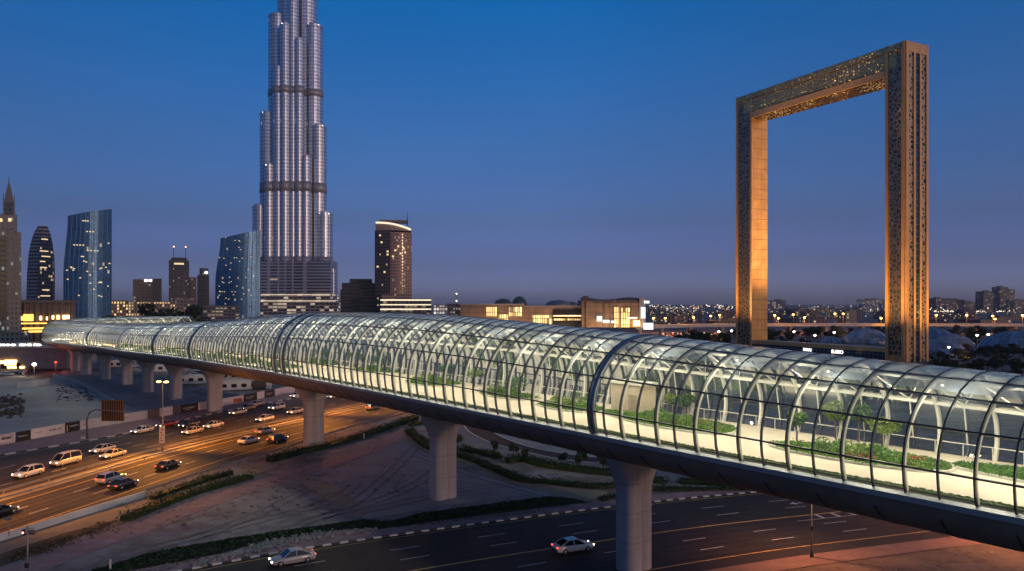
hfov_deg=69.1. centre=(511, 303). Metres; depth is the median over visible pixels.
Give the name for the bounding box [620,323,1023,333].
overpass
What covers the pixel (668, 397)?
garden tree
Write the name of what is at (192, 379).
site cabin
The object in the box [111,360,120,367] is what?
site cabin
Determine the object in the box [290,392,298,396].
car
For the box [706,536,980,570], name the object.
red brick pavement
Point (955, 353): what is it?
park tree
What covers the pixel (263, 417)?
car
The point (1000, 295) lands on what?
tower block
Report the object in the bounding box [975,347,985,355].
park tree
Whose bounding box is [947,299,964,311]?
tower block
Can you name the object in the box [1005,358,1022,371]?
park tree
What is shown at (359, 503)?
sandy ground
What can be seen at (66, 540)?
dry scrub grass
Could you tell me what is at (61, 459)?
passenger van
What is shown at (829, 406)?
garden tree
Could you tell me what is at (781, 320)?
distant building
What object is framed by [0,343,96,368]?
car park deck
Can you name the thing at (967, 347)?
park tree
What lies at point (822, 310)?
distant building
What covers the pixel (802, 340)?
park tree
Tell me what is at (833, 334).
park tree
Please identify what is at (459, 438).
hedge
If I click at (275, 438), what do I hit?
car
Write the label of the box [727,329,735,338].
park tree
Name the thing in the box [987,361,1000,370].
park tree
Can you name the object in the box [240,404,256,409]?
car
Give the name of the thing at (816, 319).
distant building
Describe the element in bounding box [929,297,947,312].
tower block
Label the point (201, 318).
park tree
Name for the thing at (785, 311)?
distant building
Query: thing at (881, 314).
distant building
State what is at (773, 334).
park tree
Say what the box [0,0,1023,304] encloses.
sky
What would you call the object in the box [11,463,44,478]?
car
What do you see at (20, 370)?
boundary wall
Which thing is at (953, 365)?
park tree
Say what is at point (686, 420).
planting bed
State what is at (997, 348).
park tree
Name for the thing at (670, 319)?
distant building
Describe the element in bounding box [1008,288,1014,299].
tower block
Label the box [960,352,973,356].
park tree
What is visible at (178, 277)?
tower block
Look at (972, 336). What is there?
park tree
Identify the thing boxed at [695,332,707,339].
park tree
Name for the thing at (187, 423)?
car
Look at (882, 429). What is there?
garden tree
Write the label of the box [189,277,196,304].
tower block
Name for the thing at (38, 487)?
guardrail
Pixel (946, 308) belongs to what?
distant building
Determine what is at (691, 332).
park tree
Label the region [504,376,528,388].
garden tree
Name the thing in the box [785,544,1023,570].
red sand ground
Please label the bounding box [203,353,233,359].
planting bed
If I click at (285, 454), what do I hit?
hedge
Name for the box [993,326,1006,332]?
park tree
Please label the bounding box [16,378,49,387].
boundary wall
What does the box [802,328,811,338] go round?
park tree
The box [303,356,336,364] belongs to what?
planting bed
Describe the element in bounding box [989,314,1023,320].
distant building
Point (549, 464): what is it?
hedge
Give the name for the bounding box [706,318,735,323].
distant building
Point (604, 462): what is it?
verge tree
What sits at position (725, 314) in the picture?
distant building
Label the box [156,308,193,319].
park tree
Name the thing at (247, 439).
car
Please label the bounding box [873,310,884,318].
distant building
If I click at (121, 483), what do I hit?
car
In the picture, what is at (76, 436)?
highway pavement
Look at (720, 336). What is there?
park tree
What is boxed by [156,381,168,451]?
street lamp
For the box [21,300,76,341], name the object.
colonnade building
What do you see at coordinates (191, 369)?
car
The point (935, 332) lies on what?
park dome
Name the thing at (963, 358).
park tree
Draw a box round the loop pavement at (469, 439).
[456,425,695,481]
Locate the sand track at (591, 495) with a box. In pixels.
[402,437,615,501]
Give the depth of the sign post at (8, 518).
88.55 m
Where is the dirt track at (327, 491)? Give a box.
[296,474,370,517]
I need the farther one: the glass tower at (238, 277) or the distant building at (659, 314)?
the distant building at (659, 314)
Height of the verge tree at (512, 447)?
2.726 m
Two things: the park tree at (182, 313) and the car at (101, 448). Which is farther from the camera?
the park tree at (182, 313)
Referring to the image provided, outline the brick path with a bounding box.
[0,425,409,570]
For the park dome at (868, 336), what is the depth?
510.27 m
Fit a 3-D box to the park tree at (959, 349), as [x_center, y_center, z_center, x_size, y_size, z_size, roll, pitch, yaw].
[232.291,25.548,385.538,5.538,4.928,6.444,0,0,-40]
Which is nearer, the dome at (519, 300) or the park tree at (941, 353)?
the park tree at (941, 353)
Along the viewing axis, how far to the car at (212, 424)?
166.99 m
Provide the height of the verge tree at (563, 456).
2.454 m
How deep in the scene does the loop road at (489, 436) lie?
146.39 m
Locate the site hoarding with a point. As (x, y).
(7, 438)
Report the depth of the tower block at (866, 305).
2480.00 m
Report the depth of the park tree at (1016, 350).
375.04 m
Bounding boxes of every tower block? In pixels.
[169,246,188,300]
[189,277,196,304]
[197,268,208,305]
[768,299,785,312]
[857,299,884,311]
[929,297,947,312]
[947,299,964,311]
[965,301,974,309]
[975,290,992,312]
[992,286,1007,311]
[1005,299,1023,309]
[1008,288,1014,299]
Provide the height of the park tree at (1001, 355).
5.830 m
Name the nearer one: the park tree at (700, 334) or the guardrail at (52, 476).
the guardrail at (52, 476)
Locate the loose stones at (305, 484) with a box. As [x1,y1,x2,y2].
[113,438,598,535]
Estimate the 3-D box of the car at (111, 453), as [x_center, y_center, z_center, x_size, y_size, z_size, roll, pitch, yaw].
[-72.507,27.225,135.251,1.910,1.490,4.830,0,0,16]
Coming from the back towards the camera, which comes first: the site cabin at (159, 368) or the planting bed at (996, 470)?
the site cabin at (159, 368)
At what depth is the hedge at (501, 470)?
116.32 m
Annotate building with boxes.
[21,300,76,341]
[175,298,194,312]
[196,306,239,320]
[434,305,446,314]
[446,303,461,315]
[647,308,656,312]
[652,312,671,317]
[653,314,675,324]
[659,307,665,312]
[670,309,682,312]
[672,314,684,323]
[673,312,688,323]
[689,311,701,322]
[689,317,697,323]
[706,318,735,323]
[714,310,729,319]
[730,310,735,317]
[767,312,782,320]
[776,316,799,322]
[779,308,790,316]
[783,318,799,322]
[790,309,804,316]
[800,310,817,315]
[800,315,825,322]
[815,308,826,312]
[826,311,837,318]
[838,309,856,322]
[853,308,861,318]
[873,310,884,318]
[878,311,884,322]
[929,313,956,318]
[929,317,948,322]
[943,306,950,312]
[958,317,983,322]
[959,309,975,317]
[965,317,1012,322]
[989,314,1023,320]
[1005,308,1018,312]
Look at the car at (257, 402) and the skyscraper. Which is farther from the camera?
the skyscraper
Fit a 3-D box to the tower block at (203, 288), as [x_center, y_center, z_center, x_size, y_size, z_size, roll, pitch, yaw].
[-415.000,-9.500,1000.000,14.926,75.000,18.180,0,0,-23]
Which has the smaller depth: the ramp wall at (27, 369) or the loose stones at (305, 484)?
the loose stones at (305, 484)
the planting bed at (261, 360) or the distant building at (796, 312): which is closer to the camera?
the planting bed at (261, 360)
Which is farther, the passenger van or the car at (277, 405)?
the car at (277, 405)
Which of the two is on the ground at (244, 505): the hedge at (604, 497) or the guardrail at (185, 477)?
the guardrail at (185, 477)
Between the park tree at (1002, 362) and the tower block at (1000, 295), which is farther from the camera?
the tower block at (1000, 295)
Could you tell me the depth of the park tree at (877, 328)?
595.45 m
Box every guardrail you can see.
[0,402,361,493]
[0,405,365,498]
[145,411,401,493]
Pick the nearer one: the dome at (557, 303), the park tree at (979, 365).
the park tree at (979, 365)
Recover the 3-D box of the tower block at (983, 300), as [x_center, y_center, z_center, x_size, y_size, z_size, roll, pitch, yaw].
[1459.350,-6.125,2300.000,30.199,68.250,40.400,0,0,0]
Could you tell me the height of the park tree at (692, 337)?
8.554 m
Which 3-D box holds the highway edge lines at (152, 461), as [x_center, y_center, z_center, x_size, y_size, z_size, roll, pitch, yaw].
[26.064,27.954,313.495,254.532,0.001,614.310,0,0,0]
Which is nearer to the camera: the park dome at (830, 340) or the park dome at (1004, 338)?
the park dome at (1004, 338)
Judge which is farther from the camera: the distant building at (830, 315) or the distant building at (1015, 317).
the distant building at (830, 315)
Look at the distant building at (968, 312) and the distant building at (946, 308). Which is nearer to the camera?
the distant building at (968, 312)
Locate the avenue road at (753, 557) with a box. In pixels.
[187,492,951,570]
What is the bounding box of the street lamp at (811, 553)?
[810,504,813,557]
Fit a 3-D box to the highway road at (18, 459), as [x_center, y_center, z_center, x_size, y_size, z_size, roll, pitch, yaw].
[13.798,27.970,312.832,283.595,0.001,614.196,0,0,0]
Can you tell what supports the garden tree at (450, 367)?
on the glazed footbridge
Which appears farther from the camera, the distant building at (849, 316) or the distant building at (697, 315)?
the distant building at (697, 315)
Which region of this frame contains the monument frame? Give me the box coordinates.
[736,40,928,361]
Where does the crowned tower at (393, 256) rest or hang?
on the ground at (244, 505)
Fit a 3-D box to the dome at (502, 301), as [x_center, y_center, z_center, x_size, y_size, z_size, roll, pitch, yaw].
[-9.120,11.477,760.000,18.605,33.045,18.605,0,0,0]
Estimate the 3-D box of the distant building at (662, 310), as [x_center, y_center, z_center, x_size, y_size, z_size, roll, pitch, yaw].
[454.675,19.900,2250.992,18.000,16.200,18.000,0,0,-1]
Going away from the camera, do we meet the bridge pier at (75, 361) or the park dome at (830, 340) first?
the bridge pier at (75, 361)
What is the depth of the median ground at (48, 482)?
129.89 m
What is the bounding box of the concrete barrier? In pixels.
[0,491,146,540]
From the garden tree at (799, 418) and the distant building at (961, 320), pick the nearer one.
the garden tree at (799, 418)
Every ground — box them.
[0,305,1023,570]
[0,404,365,500]
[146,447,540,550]
[497,433,597,457]
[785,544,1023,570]
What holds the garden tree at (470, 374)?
on the glazed footbridge
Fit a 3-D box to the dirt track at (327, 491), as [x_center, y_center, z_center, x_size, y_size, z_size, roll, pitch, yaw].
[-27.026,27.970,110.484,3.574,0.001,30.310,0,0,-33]
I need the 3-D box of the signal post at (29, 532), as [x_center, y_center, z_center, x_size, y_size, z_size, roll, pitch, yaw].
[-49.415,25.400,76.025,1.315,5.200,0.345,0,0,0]
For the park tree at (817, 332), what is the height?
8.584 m
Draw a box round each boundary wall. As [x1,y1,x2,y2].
[0,369,24,372]
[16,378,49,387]
[52,374,114,399]
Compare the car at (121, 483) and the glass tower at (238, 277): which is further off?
the glass tower at (238, 277)
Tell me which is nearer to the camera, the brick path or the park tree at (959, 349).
the brick path
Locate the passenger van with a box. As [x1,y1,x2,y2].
[49,450,81,466]
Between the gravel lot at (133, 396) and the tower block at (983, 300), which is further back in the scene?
the tower block at (983, 300)
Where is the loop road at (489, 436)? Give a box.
[466,426,607,464]
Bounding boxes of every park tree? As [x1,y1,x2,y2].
[136,303,179,316]
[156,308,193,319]
[165,305,204,321]
[192,316,210,321]
[682,335,698,338]
[688,330,699,336]
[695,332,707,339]
[705,332,715,339]
[710,332,725,341]
[720,337,731,343]
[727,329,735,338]
[767,331,778,340]
[778,336,789,340]
[783,332,792,338]
[786,328,795,333]
[799,338,811,342]
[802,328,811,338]
[809,329,823,338]
[826,330,839,336]
[836,332,846,338]
[874,326,884,331]
[928,358,949,365]
[929,355,940,361]
[932,351,945,357]
[945,362,959,366]
[951,350,962,358]
[954,348,966,353]
[958,356,970,363]
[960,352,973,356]
[962,343,973,351]
[963,327,975,331]
[968,333,976,339]
[970,361,986,369]
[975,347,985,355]
[977,327,990,337]
[980,359,993,370]
[981,351,994,359]
[985,344,1000,355]
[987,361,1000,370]
[990,346,1002,354]
[992,358,1010,371]
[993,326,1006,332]
[994,353,1011,365]
[1001,346,1012,353]
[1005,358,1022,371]
[1006,370,1023,373]
[1007,343,1019,356]
[1010,347,1023,358]
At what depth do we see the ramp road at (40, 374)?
296.45 m
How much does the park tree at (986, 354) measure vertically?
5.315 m
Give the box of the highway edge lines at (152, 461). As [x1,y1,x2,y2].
[2,404,395,532]
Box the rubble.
[0,384,93,418]
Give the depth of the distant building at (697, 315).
1088.11 m
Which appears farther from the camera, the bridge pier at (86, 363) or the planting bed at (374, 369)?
the bridge pier at (86, 363)
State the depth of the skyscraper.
1472.15 m
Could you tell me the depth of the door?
83.27 m
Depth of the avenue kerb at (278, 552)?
92.10 m
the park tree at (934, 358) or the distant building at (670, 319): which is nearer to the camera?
the park tree at (934, 358)
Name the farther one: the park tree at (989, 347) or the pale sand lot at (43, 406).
the park tree at (989, 347)
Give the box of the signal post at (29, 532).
[22,526,34,570]
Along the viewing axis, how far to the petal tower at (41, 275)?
895.20 m
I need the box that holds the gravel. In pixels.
[190,527,376,567]
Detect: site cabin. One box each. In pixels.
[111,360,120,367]
[154,364,167,371]
[182,374,206,384]
[223,375,244,379]
[223,379,271,390]
[252,380,265,389]
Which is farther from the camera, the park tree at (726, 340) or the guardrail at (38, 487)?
the park tree at (726, 340)
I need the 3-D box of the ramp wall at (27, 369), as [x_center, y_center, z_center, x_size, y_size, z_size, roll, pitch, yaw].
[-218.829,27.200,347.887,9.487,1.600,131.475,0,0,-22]
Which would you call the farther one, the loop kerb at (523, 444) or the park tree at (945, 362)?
the park tree at (945, 362)
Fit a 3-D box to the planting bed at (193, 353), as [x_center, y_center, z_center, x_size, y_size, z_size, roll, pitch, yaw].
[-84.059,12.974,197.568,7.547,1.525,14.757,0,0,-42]
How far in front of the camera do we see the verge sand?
95.87 m
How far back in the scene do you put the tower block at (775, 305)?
1482.06 m
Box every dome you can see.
[494,298,511,303]
[512,296,526,305]
[545,300,570,305]
[818,337,842,342]
[843,328,884,344]
[929,327,951,338]
[929,339,961,356]
[935,334,976,351]
[976,331,1023,352]
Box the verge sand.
[0,453,308,566]
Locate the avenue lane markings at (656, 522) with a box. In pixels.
[296,500,861,566]
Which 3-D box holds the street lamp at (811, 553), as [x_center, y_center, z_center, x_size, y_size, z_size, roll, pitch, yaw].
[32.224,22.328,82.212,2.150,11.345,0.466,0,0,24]
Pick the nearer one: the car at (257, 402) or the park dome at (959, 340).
the car at (257, 402)
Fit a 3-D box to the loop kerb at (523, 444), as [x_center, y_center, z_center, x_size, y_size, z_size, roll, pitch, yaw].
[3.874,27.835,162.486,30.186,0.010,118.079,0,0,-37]
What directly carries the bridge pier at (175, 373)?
on the gravel lot at (133, 396)
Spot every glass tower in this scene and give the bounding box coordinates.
[63,208,111,317]
[215,229,260,317]
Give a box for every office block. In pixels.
[133,278,161,300]
[340,279,374,312]
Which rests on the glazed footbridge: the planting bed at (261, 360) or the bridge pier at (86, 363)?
the planting bed at (261, 360)
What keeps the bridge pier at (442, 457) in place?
on the dirt field
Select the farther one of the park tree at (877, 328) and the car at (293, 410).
the park tree at (877, 328)
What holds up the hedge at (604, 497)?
on the sand track at (591, 495)
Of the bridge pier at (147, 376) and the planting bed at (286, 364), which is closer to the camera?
the planting bed at (286, 364)
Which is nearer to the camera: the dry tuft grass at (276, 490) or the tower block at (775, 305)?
the dry tuft grass at (276, 490)
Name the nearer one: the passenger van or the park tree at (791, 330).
the passenger van
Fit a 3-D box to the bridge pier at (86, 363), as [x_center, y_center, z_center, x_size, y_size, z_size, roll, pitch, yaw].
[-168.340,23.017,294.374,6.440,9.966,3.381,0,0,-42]
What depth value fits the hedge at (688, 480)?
114.82 m
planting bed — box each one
[132,345,159,350]
[155,348,183,352]
[177,349,208,355]
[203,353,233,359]
[226,356,269,363]
[259,360,303,367]
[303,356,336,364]
[353,363,398,373]
[405,374,461,386]
[477,384,540,400]
[535,395,605,412]
[601,406,735,434]
[767,436,955,472]
[951,460,1023,482]
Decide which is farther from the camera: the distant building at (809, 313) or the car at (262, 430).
the distant building at (809, 313)
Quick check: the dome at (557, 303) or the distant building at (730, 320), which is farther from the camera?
the distant building at (730, 320)
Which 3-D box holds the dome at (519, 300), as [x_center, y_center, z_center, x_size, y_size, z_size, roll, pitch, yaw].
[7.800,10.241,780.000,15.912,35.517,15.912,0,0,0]
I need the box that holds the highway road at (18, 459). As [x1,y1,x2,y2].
[0,395,406,532]
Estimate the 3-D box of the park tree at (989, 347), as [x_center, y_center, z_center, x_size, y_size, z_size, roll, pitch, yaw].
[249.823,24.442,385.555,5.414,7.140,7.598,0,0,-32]
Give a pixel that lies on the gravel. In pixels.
(266, 545)
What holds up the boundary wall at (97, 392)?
on the pale sand lot at (43, 406)
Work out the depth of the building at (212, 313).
917.40 m
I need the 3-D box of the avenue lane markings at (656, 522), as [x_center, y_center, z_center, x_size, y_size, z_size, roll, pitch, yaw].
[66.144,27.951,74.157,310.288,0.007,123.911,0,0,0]
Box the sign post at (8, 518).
[4,517,11,534]
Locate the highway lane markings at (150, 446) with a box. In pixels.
[1,399,367,513]
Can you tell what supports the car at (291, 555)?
on the avenue road at (753, 557)
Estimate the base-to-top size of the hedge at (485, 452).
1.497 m
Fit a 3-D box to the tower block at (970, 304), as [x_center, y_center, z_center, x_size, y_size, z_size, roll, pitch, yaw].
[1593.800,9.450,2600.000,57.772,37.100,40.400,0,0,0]
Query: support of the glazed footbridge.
on the bridge pier at (175, 373)
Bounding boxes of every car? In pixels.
[0,372,14,375]
[0,504,18,515]
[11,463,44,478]
[89,443,115,453]
[95,471,125,484]
[100,448,126,458]
[107,477,138,489]
[130,425,153,433]
[154,459,180,470]
[156,420,176,426]
[178,420,199,427]
[182,426,203,434]
[186,368,198,371]
[203,420,223,428]
[229,408,246,414]
[237,435,258,444]
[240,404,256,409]
[250,400,264,405]
[254,426,274,434]
[256,414,273,421]
[266,433,287,443]
[268,402,284,410]
[268,546,315,567]
[287,407,302,413]
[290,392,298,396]
[365,404,379,410]
[551,536,593,554]
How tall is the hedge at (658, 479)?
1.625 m
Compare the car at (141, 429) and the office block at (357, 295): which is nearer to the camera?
the car at (141, 429)
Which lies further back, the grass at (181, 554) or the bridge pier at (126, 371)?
the bridge pier at (126, 371)
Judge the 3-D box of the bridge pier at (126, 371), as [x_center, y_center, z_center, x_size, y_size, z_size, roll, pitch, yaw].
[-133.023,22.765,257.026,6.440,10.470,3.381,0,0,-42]
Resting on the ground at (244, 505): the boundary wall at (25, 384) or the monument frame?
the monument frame
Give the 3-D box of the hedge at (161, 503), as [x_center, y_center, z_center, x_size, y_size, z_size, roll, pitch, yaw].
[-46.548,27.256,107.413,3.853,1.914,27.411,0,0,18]
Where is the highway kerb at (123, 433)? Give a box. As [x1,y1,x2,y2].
[0,397,298,455]
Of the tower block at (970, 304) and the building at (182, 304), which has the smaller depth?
the building at (182, 304)
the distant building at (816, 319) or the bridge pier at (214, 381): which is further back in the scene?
the distant building at (816, 319)
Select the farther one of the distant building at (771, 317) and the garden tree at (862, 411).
the distant building at (771, 317)
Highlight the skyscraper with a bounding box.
[252,0,339,315]
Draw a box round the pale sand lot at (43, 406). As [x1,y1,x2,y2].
[0,374,137,438]
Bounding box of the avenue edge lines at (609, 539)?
[198,493,927,570]
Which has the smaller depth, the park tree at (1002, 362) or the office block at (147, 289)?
the park tree at (1002, 362)
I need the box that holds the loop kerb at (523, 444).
[464,425,599,463]
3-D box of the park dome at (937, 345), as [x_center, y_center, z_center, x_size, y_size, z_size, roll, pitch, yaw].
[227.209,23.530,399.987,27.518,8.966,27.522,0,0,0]
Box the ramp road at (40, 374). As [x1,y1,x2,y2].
[23,369,64,379]
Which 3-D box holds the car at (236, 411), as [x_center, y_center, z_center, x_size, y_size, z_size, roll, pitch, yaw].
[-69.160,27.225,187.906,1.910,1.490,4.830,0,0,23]
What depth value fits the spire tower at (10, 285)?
494.07 m
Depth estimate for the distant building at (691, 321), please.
972.25 m
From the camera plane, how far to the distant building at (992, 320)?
919.37 m
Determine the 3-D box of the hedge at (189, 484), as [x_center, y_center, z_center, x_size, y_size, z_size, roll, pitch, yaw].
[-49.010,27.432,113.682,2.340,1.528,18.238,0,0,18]
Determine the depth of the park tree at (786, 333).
520.13 m
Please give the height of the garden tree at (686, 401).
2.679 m
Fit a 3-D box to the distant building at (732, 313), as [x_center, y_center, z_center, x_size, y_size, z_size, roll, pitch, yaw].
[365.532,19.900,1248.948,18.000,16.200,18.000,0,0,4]
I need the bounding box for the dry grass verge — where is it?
[0,519,117,566]
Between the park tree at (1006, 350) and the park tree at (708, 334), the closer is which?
the park tree at (1006, 350)
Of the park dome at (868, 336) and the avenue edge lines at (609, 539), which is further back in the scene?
the park dome at (868, 336)
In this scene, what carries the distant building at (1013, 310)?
on the ground at (244, 505)
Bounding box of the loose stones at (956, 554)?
[852,549,1023,570]
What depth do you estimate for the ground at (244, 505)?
140.66 m
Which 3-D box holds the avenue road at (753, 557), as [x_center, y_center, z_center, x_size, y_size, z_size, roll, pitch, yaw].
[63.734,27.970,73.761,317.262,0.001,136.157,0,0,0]
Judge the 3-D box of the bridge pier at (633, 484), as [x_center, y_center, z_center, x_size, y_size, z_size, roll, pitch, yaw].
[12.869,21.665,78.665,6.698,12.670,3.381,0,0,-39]
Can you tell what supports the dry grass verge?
on the verge sand
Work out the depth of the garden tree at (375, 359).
136.10 m
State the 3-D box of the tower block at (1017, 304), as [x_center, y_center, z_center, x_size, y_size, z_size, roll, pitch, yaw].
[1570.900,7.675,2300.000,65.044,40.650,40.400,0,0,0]
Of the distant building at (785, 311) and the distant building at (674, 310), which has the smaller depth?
the distant building at (785, 311)
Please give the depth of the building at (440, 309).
790.04 m
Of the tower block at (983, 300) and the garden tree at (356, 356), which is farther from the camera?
the tower block at (983, 300)
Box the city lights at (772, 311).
[654,304,1009,314]
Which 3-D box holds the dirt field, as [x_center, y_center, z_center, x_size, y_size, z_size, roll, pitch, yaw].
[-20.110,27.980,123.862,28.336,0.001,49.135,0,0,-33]
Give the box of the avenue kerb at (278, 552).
[175,491,755,570]
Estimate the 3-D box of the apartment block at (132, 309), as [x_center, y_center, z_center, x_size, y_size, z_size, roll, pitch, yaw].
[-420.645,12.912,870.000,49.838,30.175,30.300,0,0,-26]
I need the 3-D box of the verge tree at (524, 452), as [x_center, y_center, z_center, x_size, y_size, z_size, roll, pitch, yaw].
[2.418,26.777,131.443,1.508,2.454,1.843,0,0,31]
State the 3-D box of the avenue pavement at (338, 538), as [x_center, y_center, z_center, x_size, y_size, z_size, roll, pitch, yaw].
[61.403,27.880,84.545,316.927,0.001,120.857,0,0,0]
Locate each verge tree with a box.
[490,440,498,449]
[508,444,518,455]
[521,448,528,457]
[558,452,567,461]
[574,451,587,465]
[596,456,606,467]
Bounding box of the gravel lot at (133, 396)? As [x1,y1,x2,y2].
[59,372,206,411]
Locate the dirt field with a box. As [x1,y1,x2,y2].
[321,441,541,518]
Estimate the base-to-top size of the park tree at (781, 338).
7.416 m
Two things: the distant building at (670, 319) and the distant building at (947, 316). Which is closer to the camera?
the distant building at (670, 319)
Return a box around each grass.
[4,521,119,561]
[92,496,591,570]
[114,438,561,533]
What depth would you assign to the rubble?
209.62 m
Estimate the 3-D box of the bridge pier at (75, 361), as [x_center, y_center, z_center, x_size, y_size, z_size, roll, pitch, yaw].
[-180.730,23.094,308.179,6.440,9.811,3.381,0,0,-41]
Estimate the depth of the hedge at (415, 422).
170.34 m
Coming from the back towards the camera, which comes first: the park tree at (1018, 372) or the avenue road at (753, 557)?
the park tree at (1018, 372)
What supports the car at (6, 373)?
on the ground at (244, 505)
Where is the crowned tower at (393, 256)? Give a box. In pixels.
[375,213,411,312]
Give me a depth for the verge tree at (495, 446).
137.13 m
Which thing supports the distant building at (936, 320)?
on the ground at (244, 505)
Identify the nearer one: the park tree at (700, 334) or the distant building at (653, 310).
the park tree at (700, 334)
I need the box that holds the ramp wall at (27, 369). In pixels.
[22,365,30,374]
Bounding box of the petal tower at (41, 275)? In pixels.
[26,226,54,299]
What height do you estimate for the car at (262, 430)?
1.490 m
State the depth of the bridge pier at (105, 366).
273.38 m
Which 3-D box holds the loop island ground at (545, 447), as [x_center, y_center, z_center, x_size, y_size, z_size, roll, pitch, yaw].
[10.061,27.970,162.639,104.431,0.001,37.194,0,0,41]
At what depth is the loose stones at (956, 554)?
83.10 m
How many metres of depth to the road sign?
154.27 m
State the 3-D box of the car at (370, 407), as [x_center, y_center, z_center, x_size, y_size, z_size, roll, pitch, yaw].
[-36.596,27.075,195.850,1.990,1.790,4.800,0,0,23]
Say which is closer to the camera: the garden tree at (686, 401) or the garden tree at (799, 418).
the garden tree at (799, 418)
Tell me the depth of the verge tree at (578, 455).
124.13 m
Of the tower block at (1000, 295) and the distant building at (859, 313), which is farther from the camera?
the tower block at (1000, 295)
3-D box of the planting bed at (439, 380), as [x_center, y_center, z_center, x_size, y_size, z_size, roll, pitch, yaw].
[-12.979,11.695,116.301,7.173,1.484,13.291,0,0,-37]
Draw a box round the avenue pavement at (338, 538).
[132,490,748,570]
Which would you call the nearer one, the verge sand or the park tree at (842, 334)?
the verge sand
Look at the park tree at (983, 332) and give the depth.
558.77 m
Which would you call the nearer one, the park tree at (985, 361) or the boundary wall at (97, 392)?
the boundary wall at (97, 392)
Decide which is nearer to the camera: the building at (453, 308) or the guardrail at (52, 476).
the guardrail at (52, 476)
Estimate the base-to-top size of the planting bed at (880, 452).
1.502 m
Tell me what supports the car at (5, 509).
on the highway road at (18, 459)
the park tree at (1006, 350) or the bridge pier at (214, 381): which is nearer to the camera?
the bridge pier at (214, 381)
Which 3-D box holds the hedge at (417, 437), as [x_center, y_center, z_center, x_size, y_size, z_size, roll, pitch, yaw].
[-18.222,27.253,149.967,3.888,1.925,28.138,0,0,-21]
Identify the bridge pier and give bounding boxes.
[67,349,80,370]
[77,351,92,373]
[96,354,112,379]
[117,357,134,384]
[137,361,156,392]
[164,364,185,399]
[201,370,224,411]
[296,388,326,446]
[421,416,460,500]
[606,458,656,570]
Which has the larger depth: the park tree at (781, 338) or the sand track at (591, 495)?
the park tree at (781, 338)
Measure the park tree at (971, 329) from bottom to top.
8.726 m
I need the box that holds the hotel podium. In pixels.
[380,294,432,313]
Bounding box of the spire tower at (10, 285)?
[0,179,28,343]
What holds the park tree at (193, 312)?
on the ground at (244, 505)
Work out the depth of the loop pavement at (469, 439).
141.36 m
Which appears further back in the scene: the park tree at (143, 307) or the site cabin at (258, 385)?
the park tree at (143, 307)
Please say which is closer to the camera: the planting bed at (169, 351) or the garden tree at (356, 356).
the garden tree at (356, 356)
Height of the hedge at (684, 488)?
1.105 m
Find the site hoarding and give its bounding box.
[0,387,296,444]
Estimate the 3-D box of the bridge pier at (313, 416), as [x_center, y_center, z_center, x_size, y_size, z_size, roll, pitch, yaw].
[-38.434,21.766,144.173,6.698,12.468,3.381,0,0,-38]
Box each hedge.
[115,469,256,522]
[143,469,233,500]
[265,414,418,461]
[404,425,428,449]
[407,419,422,425]
[456,434,462,442]
[456,448,614,488]
[457,444,502,458]
[498,453,611,475]
[596,492,615,501]
[652,484,749,491]
[653,473,670,483]
[675,476,727,485]
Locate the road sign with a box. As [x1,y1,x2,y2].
[81,400,123,438]
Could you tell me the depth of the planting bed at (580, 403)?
87.73 m
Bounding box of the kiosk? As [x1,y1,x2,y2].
[610,379,657,411]
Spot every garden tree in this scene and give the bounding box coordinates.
[314,347,328,360]
[347,352,363,367]
[373,354,385,365]
[438,362,453,376]
[467,369,482,385]
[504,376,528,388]
[663,393,676,412]
[678,393,695,413]
[786,410,807,440]
[822,400,845,438]
[846,400,871,441]
[865,415,902,444]
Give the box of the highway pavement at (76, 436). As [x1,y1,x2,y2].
[0,392,299,454]
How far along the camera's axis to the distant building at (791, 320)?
1026.43 m
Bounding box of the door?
[628,394,636,411]
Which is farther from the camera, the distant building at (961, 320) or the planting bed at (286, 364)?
the distant building at (961, 320)
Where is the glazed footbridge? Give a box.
[41,312,1023,551]
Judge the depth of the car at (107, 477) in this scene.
114.66 m
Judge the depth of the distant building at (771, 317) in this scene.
1208.26 m
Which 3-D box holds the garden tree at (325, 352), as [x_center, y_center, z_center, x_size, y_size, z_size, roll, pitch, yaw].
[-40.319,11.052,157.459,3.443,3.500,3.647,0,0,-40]
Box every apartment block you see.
[112,300,127,316]
[128,301,175,316]
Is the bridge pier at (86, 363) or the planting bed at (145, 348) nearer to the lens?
the planting bed at (145, 348)
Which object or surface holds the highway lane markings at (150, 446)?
on the highway road at (18, 459)
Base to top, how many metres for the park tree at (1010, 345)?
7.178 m
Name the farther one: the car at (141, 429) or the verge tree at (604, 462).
the car at (141, 429)

